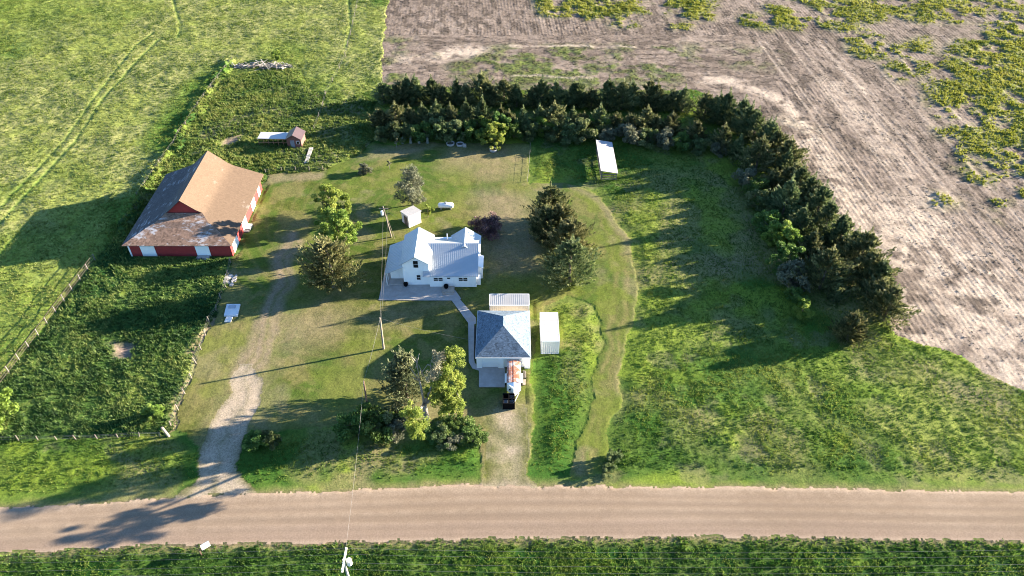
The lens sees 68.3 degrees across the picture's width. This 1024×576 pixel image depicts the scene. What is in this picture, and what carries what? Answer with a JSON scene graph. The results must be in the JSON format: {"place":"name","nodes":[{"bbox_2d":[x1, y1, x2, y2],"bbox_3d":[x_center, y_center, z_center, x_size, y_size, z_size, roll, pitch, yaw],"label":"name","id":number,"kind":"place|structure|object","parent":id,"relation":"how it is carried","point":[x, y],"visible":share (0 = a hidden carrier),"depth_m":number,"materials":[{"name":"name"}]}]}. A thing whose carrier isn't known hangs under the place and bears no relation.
{"place":"outdoors","nodes":[
{"label":"outdoors","id":0,"kind":"place"},
{"bbox_2d":[0,69,376,443],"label":"weed patch","id":1,"kind":"object","parent":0,"point":[123,348],"visible":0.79,"depth_m":115.34,"materials":[{"name":"green plant"}]},
{"bbox_2d":[0,387,19,431],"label":"shrub","id":2,"kind":"object","parent":1,"relation":"on","point":[5,394],"visible":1,"depth_m":97.02,"materials":[{"name":"green plant"}]},
{"bbox_2d":[0,241,231,443],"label":"tall weeds","id":3,"kind":"object","parent":1,"relation":"on","point":[94,352],"visible":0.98,"depth_m":108.75,"materials":[{"name":"green plant"}]},
{"bbox_2d":[106,67,375,245],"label":"barnyard weeds","id":4,"kind":"object","parent":1,"relation":"on","point":[203,142],"visible":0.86,"depth_m":156.16,"materials":[{"name":"green plant"}]},
{"bbox_2d":[0,0,389,383],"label":"pasture","id":5,"kind":"structure","parent":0,"point":[89,228],"depth_m":166.86,"materials":[{"name":"green plant"}]},
{"bbox_2d":[231,59,291,70],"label":"brush pile","id":6,"kind":"object","parent":5,"relation":"on","point":[267,65],"visible":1,"depth_m":177.19,"materials":[{"name":"grey wood"}]},
{"bbox_2d":[175,364,537,498],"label":"driveway","id":7,"kind":"structure","parent":0,"point":[507,451],"depth_m":96.47,"materials":[{"name":"beige gravel"}]},
{"bbox_2d":[177,141,638,480],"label":"lawn","id":8,"kind":"structure","parent":0,"point":[306,351],"depth_m":117.18,"materials":[{"name":"green plant"}]},
{"bbox_2d":[310,183,351,223],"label":"leafy tree","id":9,"kind":"object","parent":8,"relation":"on","point":[331,191],"visible":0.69,"depth_m":126.84,"materials":[{"name":"green plant"}]},
{"bbox_2d":[292,233,371,294],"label":"cedar tree","id":10,"kind":"object","parent":8,"relation":"on","point":[327,258],"visible":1,"depth_m":115.02,"materials":[{"name":"green plant"}]},
{"bbox_2d":[314,207,361,249],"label":"leafy tree","id":11,"kind":"object","parent":8,"relation":"on","point":[340,224],"visible":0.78,"depth_m":122.06,"materials":[{"name":"green plant"}]},
{"bbox_2d":[372,399,405,430],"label":"shrub","id":12,"kind":"object","parent":8,"relation":"on","point":[388,416],"visible":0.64,"depth_m":96.52,"materials":[{"name":"green plant"}]},
{"bbox_2d":[376,345,427,410],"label":"spruce tree","id":13,"kind":"object","parent":8,"relation":"on","point":[399,372],"visible":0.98,"depth_m":97.84,"materials":[{"name":"green plant"}]},
{"bbox_2d":[393,163,426,205],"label":"olive tree","id":14,"kind":"object","parent":8,"relation":"on","point":[414,190],"visible":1,"depth_m":132.51,"materials":[{"name":"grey plant"}]},
{"bbox_2d":[400,206,420,227],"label":"privy shed","id":15,"kind":"structure","parent":8,"relation":"on","point":[411,215],"depth_m":130.43,"materials":[{"name":"white wood"}]},
{"bbox_2d":[399,345,466,439],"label":"cottonwood","id":16,"kind":"object","parent":8,"relation":"on","point":[434,395],"visible":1,"depth_m":93.31,"materials":[{"name":"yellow plant"}]},
{"bbox_2d":[384,227,483,286],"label":"farmhouse","id":17,"kind":"object","parent":8,"relation":"on","point":[418,256],"visible":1,"depth_m":118.87,"materials":[{"name":"white"}]},
{"bbox_2d":[467,211,501,240],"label":"shrub","id":18,"kind":"object","parent":8,"relation":"on","point":[491,229],"visible":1,"depth_m":128.46,"materials":[{"name":"purple plant"}]},
{"bbox_2d":[476,121,508,150],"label":"shrub","id":19,"kind":"object","parent":8,"relation":"on","point":[495,137],"visible":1,"depth_m":148.72,"materials":[{"name":"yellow plant"}]},
{"bbox_2d":[475,311,530,367],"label":"garage","id":20,"kind":"structure","parent":8,"relation":"on","point":[502,337],"depth_m":105.92,"materials":[{"name":"white"}]},
{"bbox_2d":[489,294,529,310],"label":"storage container","id":21,"kind":"object","parent":8,"relation":"on","point":[508,302],"visible":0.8,"depth_m":112.99,"materials":[{"name":"white metal"}]},
{"bbox_2d":[527,204,557,247],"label":"cedar tree","id":22,"kind":"object","parent":8,"relation":"on","point":[544,212],"visible":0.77,"depth_m":124.44,"materials":[{"name":"green plant"}]},
{"bbox_2d":[520,181,576,225],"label":"cedar tree","id":23,"kind":"object","parent":8,"relation":"on","point":[551,194],"visible":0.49,"depth_m":127.20,"materials":[{"name":"green plant"}]},
{"bbox_2d":[539,312,559,353],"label":"storage container","id":24,"kind":"object","parent":8,"relation":"on","point":[549,334],"visible":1,"depth_m":108.36,"materials":[{"name":"white metal"}]},
{"bbox_2d":[534,200,586,246],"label":"cedar tree","id":25,"kind":"object","parent":8,"relation":"on","point":[562,211],"visible":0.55,"depth_m":123.72,"materials":[{"name":"green plant"}]},
{"bbox_2d":[534,234,602,290],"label":"cedar tree","id":26,"kind":"object","parent":8,"relation":"on","point":[569,254],"visible":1,"depth_m":117.23,"materials":[{"name":"green plant"}]},
{"bbox_2d":[540,215,604,266],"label":"cedar tree","id":27,"kind":"object","parent":8,"relation":"on","point":[567,228],"visible":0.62,"depth_m":120.11,"materials":[{"name":"green plant"}]},
{"bbox_2d":[379,272,460,300],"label":"patio","id":28,"kind":"structure","parent":0,"point":[412,292],"depth_m":118.09,"materials":[{"name":"concrete"}]},
{"bbox_2d":[452,299,478,370],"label":"footpath","id":29,"kind":"structure","parent":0,"point":[467,314],"depth_m":112.88,"materials":[{"name":"concrete"}]},
{"bbox_2d":[479,367,504,386],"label":"garage apron","id":30,"kind":"object","parent":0,"point":[491,376],"visible":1,"depth_m":104.98,"materials":[{"name":"concrete"}]},
{"bbox_2d":[505,359,522,402],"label":"horse trailer","id":31,"kind":"object","parent":30,"relation":"on","point":[514,378],"visible":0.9,"depth_m":102.57,"materials":[{"name":"white paint"}]},
{"bbox_2d":[0,84,1023,553],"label":"meadow","id":32,"kind":"structure","parent":0,"point":[624,475],"depth_m":100.42,"materials":[{"name":"green plant"}]},
{"bbox_2d":[331,408,368,442],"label":"shrub","id":33,"kind":"object","parent":32,"relation":"on","point":[345,431],"visible":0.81,"depth_m":96.23,"materials":[{"name":"green plant"}]},
{"bbox_2d":[361,405,395,444],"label":"shrub","id":34,"kind":"object","parent":32,"relation":"on","point":[381,435],"visible":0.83,"depth_m":95.43,"materials":[{"name":"green plant"}]},
{"bbox_2d":[370,78,392,105],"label":"cedar tree","id":35,"kind":"object","parent":32,"relation":"on","point":[382,90],"visible":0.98,"depth_m":162.51,"materials":[{"name":"green plant"}]},
{"bbox_2d":[380,414,405,443],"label":"shrub","id":36,"kind":"object","parent":32,"relation":"on","point":[396,424],"visible":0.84,"depth_m":96.12,"materials":[{"name":"grey plant"}]},
{"bbox_2d":[386,80,411,106],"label":"cedar tree","id":37,"kind":"object","parent":32,"relation":"on","point":[394,90],"visible":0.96,"depth_m":161.78,"materials":[{"name":"green plant"}]},
{"bbox_2d":[410,121,436,142],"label":"shrub","id":38,"kind":"object","parent":32,"relation":"on","point":[421,135],"visible":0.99,"depth_m":151.08,"materials":[{"name":"green plant"}]},
{"bbox_2d":[417,74,447,105],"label":"cedar tree","id":39,"kind":"object","parent":32,"relation":"on","point":[431,85],"visible":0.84,"depth_m":161.29,"materials":[{"name":"green plant"}]},
{"bbox_2d":[425,418,454,450],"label":"shrub","id":40,"kind":"object","parent":32,"relation":"on","point":[440,438],"visible":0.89,"depth_m":96.01,"materials":[{"name":"green plant"}]},
{"bbox_2d":[424,116,456,142],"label":"shrub","id":41,"kind":"object","parent":32,"relation":"on","point":[439,125],"visible":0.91,"depth_m":150.72,"materials":[{"name":"green plant"}]},
{"bbox_2d":[428,83,456,106],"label":"cedar tree","id":42,"kind":"object","parent":32,"relation":"on","point":[440,91],"visible":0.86,"depth_m":160.99,"materials":[{"name":"green plant"}]},
{"bbox_2d":[450,81,477,108],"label":"cedar tree","id":43,"kind":"object","parent":32,"relation":"on","point":[464,91],"visible":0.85,"depth_m":161.00,"materials":[{"name":"green plant"}]},
{"bbox_2d":[451,415,482,441],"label":"shrub","id":44,"kind":"object","parent":32,"relation":"on","point":[470,425],"visible":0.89,"depth_m":97.17,"materials":[{"name":"green plant"}]},
{"bbox_2d":[456,119,486,141],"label":"shrub","id":45,"kind":"object","parent":32,"relation":"on","point":[470,127],"visible":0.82,"depth_m":151.22,"materials":[{"name":"green plant"}]},
{"bbox_2d":[458,430,489,449],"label":"shrub","id":46,"kind":"object","parent":32,"relation":"on","point":[478,440],"visible":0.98,"depth_m":95.92,"materials":[{"name":"green plant"}]},
{"bbox_2d":[468,95,492,127],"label":"cedar tree","id":47,"kind":"object","parent":32,"relation":"on","point":[481,107],"visible":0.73,"depth_m":152.18,"materials":[{"name":"green plant"}]},
{"bbox_2d":[463,69,501,105],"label":"cedar tree","id":48,"kind":"object","parent":32,"relation":"on","point":[480,82],"visible":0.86,"depth_m":161.08,"materials":[{"name":"green plant"}]},
{"bbox_2d":[480,76,522,106],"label":"cedar tree","id":49,"kind":"object","parent":32,"relation":"on","point":[503,85],"visible":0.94,"depth_m":161.28,"materials":[{"name":"green plant"}]},
{"bbox_2d":[506,79,530,109],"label":"cedar tree","id":50,"kind":"object","parent":32,"relation":"on","point":[516,91],"visible":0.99,"depth_m":160.68,"materials":[{"name":"green plant"}]},
{"bbox_2d":[514,120,540,142],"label":"shrub","id":51,"kind":"object","parent":32,"relation":"on","point":[531,132],"visible":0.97,"depth_m":151.63,"materials":[{"name":"green plant"}]},
{"bbox_2d":[528,74,554,107],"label":"cedar tree","id":52,"kind":"object","parent":32,"relation":"on","point":[541,88],"visible":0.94,"depth_m":160.62,"materials":[{"name":"green plant"}]},
{"bbox_2d":[542,118,566,142],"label":"shrub","id":53,"kind":"object","parent":32,"relation":"on","point":[549,136],"visible":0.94,"depth_m":151.38,"materials":[{"name":"green plant"}]},
{"bbox_2d":[538,78,572,108],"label":"cedar tree","id":54,"kind":"object","parent":32,"relation":"on","point":[557,93],"visible":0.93,"depth_m":160.33,"materials":[{"name":"green plant"}]},
{"bbox_2d":[538,100,572,132],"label":"cedar tree","id":55,"kind":"object","parent":32,"relation":"on","point":[554,110],"visible":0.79,"depth_m":152.75,"materials":[{"name":"green plant"}]},
{"bbox_2d":[553,117,589,145],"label":"shrub","id":56,"kind":"object","parent":32,"relation":"on","point":[571,131],"visible":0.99,"depth_m":150.41,"materials":[{"name":"green plant"}]},
{"bbox_2d":[574,117,606,144],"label":"shrub","id":57,"kind":"object","parent":32,"relation":"on","point":[583,124],"visible":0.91,"depth_m":150.28,"materials":[{"name":"green plant"}]},
{"bbox_2d":[589,75,622,111],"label":"cedar tree","id":58,"kind":"object","parent":32,"relation":"on","point":[608,88],"visible":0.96,"depth_m":159.36,"materials":[{"name":"green plant"}]},
{"bbox_2d":[596,140,617,179],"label":"open shelter","id":59,"kind":"object","parent":32,"relation":"on","point":[606,156],"visible":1,"depth_m":143.93,"materials":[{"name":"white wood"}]},
{"bbox_2d":[599,78,640,111],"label":"cedar tree","id":60,"kind":"object","parent":32,"relation":"on","point":[623,89],"visible":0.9,"depth_m":159.48,"materials":[{"name":"green plant"}]},
{"bbox_2d":[617,123,641,145],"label":"shrub","id":61,"kind":"object","parent":32,"relation":"on","point":[631,133],"visible":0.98,"depth_m":149.79,"materials":[{"name":"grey plant"}]},
{"bbox_2d":[627,104,661,131],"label":"cedar tree","id":62,"kind":"object","parent":32,"relation":"on","point":[645,115],"visible":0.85,"depth_m":151.56,"materials":[{"name":"green plant"}]},
{"bbox_2d":[636,76,660,109],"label":"cedar tree","id":63,"kind":"object","parent":32,"relation":"on","point":[649,87],"visible":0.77,"depth_m":159.38,"materials":[{"name":"green plant"}]},
{"bbox_2d":[638,127,658,148],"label":"shrub","id":64,"kind":"object","parent":32,"relation":"on","point":[643,134],"visible":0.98,"depth_m":149.53,"materials":[{"name":"green plant"}]},
{"bbox_2d":[638,80,671,113],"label":"cedar tree","id":65,"kind":"object","parent":32,"relation":"on","point":[659,90],"visible":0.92,"depth_m":159.03,"materials":[{"name":"green plant"}]},
{"bbox_2d":[648,126,674,150],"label":"shrub","id":66,"kind":"object","parent":32,"relation":"on","point":[663,139],"visible":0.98,"depth_m":148.84,"materials":[{"name":"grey plant"}]},
{"bbox_2d":[661,88,692,114],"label":"cedar tree","id":67,"kind":"object","parent":32,"relation":"on","point":[674,95],"visible":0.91,"depth_m":159.50,"materials":[{"name":"green plant"}]},
{"bbox_2d":[688,90,720,124],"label":"cedar tree","id":68,"kind":"object","parent":32,"relation":"on","point":[705,98],"visible":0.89,"depth_m":156.68,"materials":[{"name":"green plant"}]},
{"bbox_2d":[707,87,738,126],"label":"cedar tree","id":69,"kind":"object","parent":32,"relation":"on","point":[728,101],"visible":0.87,"depth_m":154.06,"materials":[{"name":"green plant"}]},
{"bbox_2d":[708,122,739,154],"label":"cedar tree","id":70,"kind":"object","parent":32,"relation":"on","point":[725,136],"visible":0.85,"depth_m":146.77,"materials":[{"name":"green plant"}]},
{"bbox_2d":[731,167,756,187],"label":"shrub","id":71,"kind":"object","parent":32,"relation":"on","point":[742,177],"visible":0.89,"depth_m":138.88,"materials":[{"name":"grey plant"}]},
{"bbox_2d":[731,100,762,138],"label":"cedar tree","id":72,"kind":"object","parent":32,"relation":"on","point":[749,111],"visible":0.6,"depth_m":150.73,"materials":[{"name":"green plant"}]},
{"bbox_2d":[736,106,766,145],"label":"cedar tree","id":73,"kind":"object","parent":32,"relation":"on","point":[757,119],"visible":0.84,"depth_m":148.90,"materials":[{"name":"green plant"}]},
{"bbox_2d":[730,133,780,172],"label":"cedar tree","id":74,"kind":"object","parent":32,"relation":"on","point":[759,149],"visible":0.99,"depth_m":141.18,"materials":[{"name":"green plant"}]},
{"bbox_2d":[742,176,769,197],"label":"shrub","id":75,"kind":"object","parent":32,"relation":"on","point":[759,182],"visible":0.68,"depth_m":136.40,"materials":[{"name":"green plant"}]},
{"bbox_2d":[742,189,777,210],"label":"shrub","id":76,"kind":"object","parent":32,"relation":"on","point":[761,200],"visible":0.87,"depth_m":133.22,"materials":[{"name":"green plant"}]},
{"bbox_2d":[750,209,794,234],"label":"shrub","id":77,"kind":"object","parent":32,"relation":"on","point":[772,216],"visible":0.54,"depth_m":128.14,"materials":[{"name":"green plant"}]},
{"bbox_2d":[760,167,785,195],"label":"cedar tree","id":78,"kind":"object","parent":32,"relation":"on","point":[774,176],"visible":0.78,"depth_m":136.81,"materials":[{"name":"green plant"}]},
{"bbox_2d":[767,147,797,179],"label":"cedar tree","id":79,"kind":"object","parent":32,"relation":"on","point":[786,159],"visible":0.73,"depth_m":139.07,"materials":[{"name":"green plant"}]},
{"bbox_2d":[756,135,810,172],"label":"cedar tree","id":80,"kind":"object","parent":32,"relation":"on","point":[795,150],"visible":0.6,"depth_m":140.86,"materials":[{"name":"green plant"}]},
{"bbox_2d":[763,174,804,222],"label":"cedar tree","id":81,"kind":"object","parent":32,"relation":"on","point":[790,198],"visible":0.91,"depth_m":130.45,"materials":[{"name":"green plant"}]},
{"bbox_2d":[765,240,805,274],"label":"shrub","id":82,"kind":"object","parent":32,"relation":"on","point":[783,253],"visible":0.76,"depth_m":119.27,"materials":[{"name":"green plant"}]},
{"bbox_2d":[769,220,804,248],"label":"shrub","id":83,"kind":"object","parent":32,"relation":"on","point":[792,235],"visible":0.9,"depth_m":123.72,"materials":[{"name":"green plant"}]},
{"bbox_2d":[776,257,810,292],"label":"shrub","id":84,"kind":"object","parent":32,"relation":"on","point":[783,273],"visible":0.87,"depth_m":117.20,"materials":[{"name":"grey plant"}]},
{"bbox_2d":[782,203,818,236],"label":"cedar tree","id":85,"kind":"object","parent":32,"relation":"on","point":[803,222],"visible":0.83,"depth_m":126.02,"materials":[{"name":"green plant"}]},
{"bbox_2d":[791,296,814,319],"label":"shrub","id":86,"kind":"object","parent":32,"relation":"on","point":[807,312],"visible":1,"depth_m":112.74,"materials":[{"name":"green plant"}]},
{"bbox_2d":[796,228,831,262],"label":"cedar tree","id":87,"kind":"object","parent":32,"relation":"on","point":[814,240],"visible":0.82,"depth_m":122.01,"materials":[{"name":"green plant"}]},
{"bbox_2d":[799,179,841,221],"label":"cedar tree","id":88,"kind":"object","parent":32,"relation":"on","point":[822,195],"visible":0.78,"depth_m":128.99,"materials":[{"name":"green plant"}]},
{"bbox_2d":[787,244,859,296],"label":"cedar tree","id":89,"kind":"object","parent":32,"relation":"on","point":[829,259],"visible":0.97,"depth_m":115.60,"materials":[{"name":"green plant"}]},
{"bbox_2d":[810,197,840,234],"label":"cedar tree","id":90,"kind":"object","parent":32,"relation":"on","point":[828,212],"visible":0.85,"depth_m":126.91,"materials":[{"name":"green plant"}]},
{"bbox_2d":[819,216,854,256],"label":"cedar tree","id":91,"kind":"object","parent":32,"relation":"on","point":[840,231],"visible":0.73,"depth_m":122.54,"materials":[{"name":"green plant"}]},
{"bbox_2d":[827,309,871,346],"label":"cedar tree","id":92,"kind":"object","parent":32,"relation":"on","point":[852,325],"visible":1,"depth_m":108.45,"materials":[{"name":"green plant"}]},
{"bbox_2d":[836,226,900,271],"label":"cedar tree","id":93,"kind":"object","parent":32,"relation":"on","point":[869,241],"visible":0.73,"depth_m":118.60,"materials":[{"name":"green plant"}]},
{"bbox_2d":[840,248,902,288],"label":"cedar tree","id":94,"kind":"object","parent":32,"relation":"on","point":[870,259],"visible":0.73,"depth_m":116.03,"materials":[{"name":"green plant"}]},
{"bbox_2d":[851,256,905,296],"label":"cedar tree","id":95,"kind":"object","parent":32,"relation":"on","point":[885,268],"visible":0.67,"depth_m":114.88,"materials":[{"name":"green plant"}]},
{"bbox_2d":[854,273,905,322],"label":"cedar tree","id":96,"kind":"object","parent":32,"relation":"on","point":[875,284],"visible":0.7,"depth_m":113.26,"materials":[{"name":"green plant"}]},
{"bbox_2d":[856,282,921,335],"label":"cedar tree","id":97,"kind":"object","parent":32,"relation":"on","point":[893,296],"visible":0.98,"depth_m":110.45,"materials":[{"name":"green plant"}]},
{"bbox_2d":[0,483,1023,551],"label":"gravel road","id":98,"kind":"structure","parent":0,"point":[455,513],"depth_m":88.65,"materials":[{"name":"beige gravel"}]},
{"bbox_2d":[0,535,1023,575],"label":"roadside verge","id":99,"kind":"structure","parent":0,"point":[725,548],"depth_m":84.70,"materials":[{"name":"green plant"}]},
{"bbox_2d":[381,0,1023,389],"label":"crop field","id":100,"kind":"structure","parent":0,"point":[923,274],"depth_m":170.38,"materials":[{"name":"soil"}]},
{"bbox_2d":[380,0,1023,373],"bbox_3d":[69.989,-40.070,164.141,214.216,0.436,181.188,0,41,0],"label":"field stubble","id":101,"kind":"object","parent":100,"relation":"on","point":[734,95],"visible":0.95,"depth_m":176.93,"materials":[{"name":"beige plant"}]},
{"bbox_2d":[535,0,1023,207],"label":"field weeds","id":102,"kind":"object","parent":100,"relation":"on","point":[923,46],"visible":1,"depth_m":184.88,"materials":[{"name":"green plant"}]},
{"label":"terrain","id":103,"kind":"structure","parent":0,"visible":0},
{"bbox_2d":[0,254,95,381],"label":"pipe fence","id":104,"kind":"object","parent":103,"relation":"on","point":[46,317],"visible":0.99,"depth_m":112.60,"materials":[{"name":"white metal"}]},
{"bbox_2d":[122,151,263,255],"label":"barn","id":105,"kind":"structure","parent":103,"relation":"on","point":[204,203],"depth_m":126.81,"materials":[{"name":"red paint"}]},
{"bbox_2d":[257,126,305,146],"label":"chicken coop","id":106,"kind":"structure","parent":103,"relation":"on","point":[294,137],"depth_m":150.15,"materials":[{"name":"brown metal"}]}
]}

